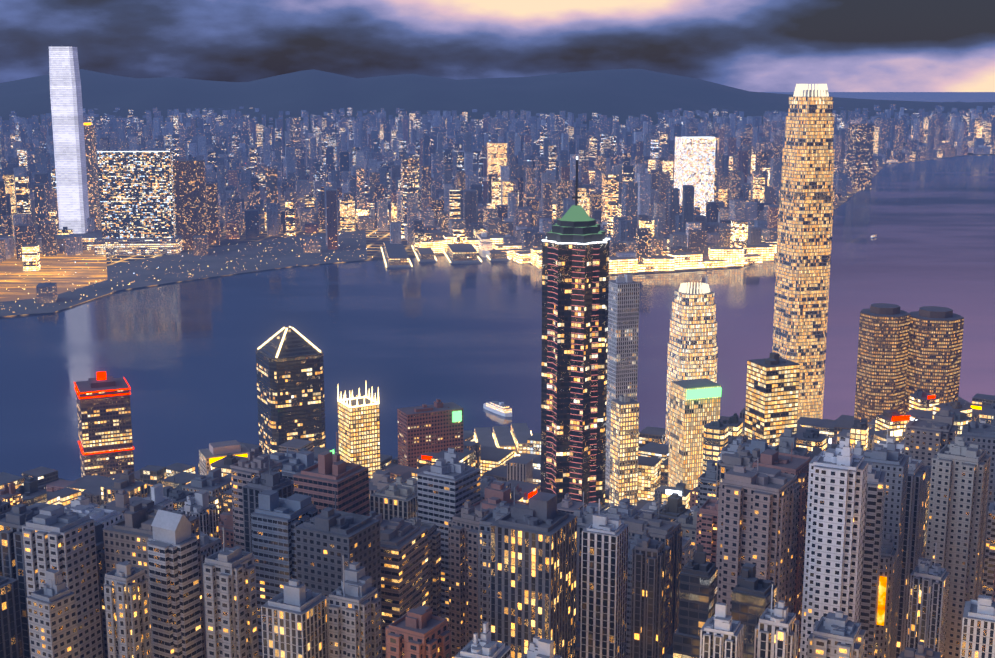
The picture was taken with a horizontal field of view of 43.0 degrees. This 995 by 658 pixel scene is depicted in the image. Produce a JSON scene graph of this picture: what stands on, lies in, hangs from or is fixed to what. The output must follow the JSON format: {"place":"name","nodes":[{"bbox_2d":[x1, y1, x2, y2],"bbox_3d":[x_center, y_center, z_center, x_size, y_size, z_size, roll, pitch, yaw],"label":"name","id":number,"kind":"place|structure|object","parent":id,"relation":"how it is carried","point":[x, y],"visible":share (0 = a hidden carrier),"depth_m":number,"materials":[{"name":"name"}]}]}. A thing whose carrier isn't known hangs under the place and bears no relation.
{"place":"outdoors","nodes":[
{"label":"outdoors","id":0,"kind":"place"},
{"bbox_2d":[0,247,107,301],"bbox_3d":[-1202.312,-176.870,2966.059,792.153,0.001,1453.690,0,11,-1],"label":"rail yard ground","id":1,"kind":"structure","parent":0,"point":[80,272],"depth_m":2650.59,"materials":[{"name":"brown"}]},
{"bbox_2d":[0,229,366,315],"bbox_3d":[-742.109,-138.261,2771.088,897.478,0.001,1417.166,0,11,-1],"label":"reclaimed ground","id":2,"kind":"structure","parent":0,"point":[280,253],"depth_m":2793.49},
{"bbox_2d":[0,156,994,480],"bbox_3d":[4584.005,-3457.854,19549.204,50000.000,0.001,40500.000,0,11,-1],"label":"water","id":3,"kind":"structure","parent":0,"point":[180,356],"depth_m":2073.27,"materials":[{"name":"blue liquid"}]},
{"bbox_2d":[475,232,492,257],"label":"cruise ship","id":4,"kind":"object","parent":3,"relation":"on","point":[485,245],"visible":0.6,"depth_m":2939.62},
{"bbox_2d":[483,401,511,416],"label":"ferry","id":5,"kind":"object","parent":3,"relation":"on","point":[501,408],"visible":0.88,"depth_m":1555.58,"materials":[{"name":"white metal"}]},
{"bbox_2d":[381,233,776,273],"bbox_3d":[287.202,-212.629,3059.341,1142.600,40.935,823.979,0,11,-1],"label":"waterfront buildings","id":6,"kind":"structure","parent":3,"relation":"on","point":[395,256],"depth_m":2814.28,"materials":[{"name":"beige concrete"}]},
{"bbox_2d":[463,396,969,455],"bbox_3d":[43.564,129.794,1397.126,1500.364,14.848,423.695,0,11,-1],"label":"ferry piers","id":7,"kind":"structure","parent":3,"relation":"on","point":[517,436],"depth_m":1416.29,"materials":[{"name":"white"}]},
{"bbox_2d":[886,159,898,162],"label":"ferry","id":8,"kind":"object","parent":3,"relation":"on","point":[892,161],"visible":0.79,"depth_m":6187.45,"materials":[{"name":"white metal"}]},
{"bbox_2d":[0,69,994,154],"bbox_3d":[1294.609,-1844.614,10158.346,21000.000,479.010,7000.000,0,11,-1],"label":"mountain terrain","id":9,"kind":"structure","parent":0,"point":[623,94],"depth_m":8771.38,"materials":[{"name":"blue"}]},
{"bbox_2d":[0,92,994,316],"bbox_3d":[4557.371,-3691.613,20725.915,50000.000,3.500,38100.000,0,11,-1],"label":"distant shoreline land","id":10,"kind":"structure","parent":0,"point":[374,243],"depth_m":3443.11,"materials":[{"name":"grey"}]},
{"bbox_2d":[39,46,101,249],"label":"skyscraper","id":11,"kind":"structure","parent":10,"relation":"on","point":[69,141],"depth_m":3062.35,"materials":[{"name":"grey glass"}]},
{"bbox_2d":[5,146,847,305],"bbox_3d":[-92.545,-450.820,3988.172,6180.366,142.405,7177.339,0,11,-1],"label":"city lamps","id":12,"kind":"object","parent":10,"relation":"on","point":[198,264],"visible":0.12,"depth_m":2791.04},
{"bbox_2d":[84,117,874,254],"bbox_3d":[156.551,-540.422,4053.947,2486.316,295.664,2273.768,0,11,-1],"label":"high-rise buildings","id":13,"kind":"structure","parent":10,"relation":"on","point":[157,202],"depth_m":3021.43,"materials":[{"name":"grey"}]},
{"bbox_2d":[0,105,994,302],"bbox_3d":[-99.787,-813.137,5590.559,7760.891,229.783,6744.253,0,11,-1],"label":"distant city buildings","id":14,"kind":"structure","parent":10,"relation":"on","point":[525,199],"depth_m":4371.14,"materials":[{"name":"grey concrete"}]},
{"bbox_2d":[0,0,994,91],"label":"sky","id":15,"kind":"structure","parent":0,"point":[748,45],"materials":[{"name":"grey"}]},
{"bbox_3d":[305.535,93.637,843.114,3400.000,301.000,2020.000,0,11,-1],"label":"island ground","id":16,"kind":"structure","parent":0,"visible":0},
{"bbox_2d":[0,393,994,657],"bbox_3d":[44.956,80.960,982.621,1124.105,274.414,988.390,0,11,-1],"label":"apartment buildings","id":17,"kind":"structure","parent":16,"relation":"on","point":[468,549],"depth_m":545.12,"materials":[{"name":"grey"}]},
{"bbox_2d":[0,389,994,518],"bbox_3d":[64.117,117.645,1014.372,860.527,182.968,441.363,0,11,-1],"label":"low-rise buildings","id":18,"kind":"structure","parent":16,"relation":"on","point":[718,433],"depth_m":901.37,"materials":[{"name":"grey"}]},
{"bbox_2d":[74,274,963,507],"bbox_3d":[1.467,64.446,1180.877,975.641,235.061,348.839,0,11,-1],"label":"office towers","id":19,"kind":"structure","parent":16,"relation":"on","point":[903,355],"depth_m":1158.59,"materials":[{"name":"black glass"}]},
{"bbox_2d":[541,156,609,507],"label":"skyscraper","id":20,"kind":"structure","parent":16,"relation":"on","point":[575,267],"depth_m":913.42,"materials":[{"name":"grey glass"}]},
{"bbox_2d":[665,282,717,444],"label":"skyscraper","id":21,"kind":"structure","parent":16,"relation":"on","point":[692,349],"depth_m":1255.64,"materials":[{"name":"grey"}]},
{"bbox_2d":[772,84,834,420],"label":"skyscraper","id":22,"kind":"structure","parent":16,"relation":"on","point":[804,234],"depth_m":1438.53,"materials":[{"name":"grey"}]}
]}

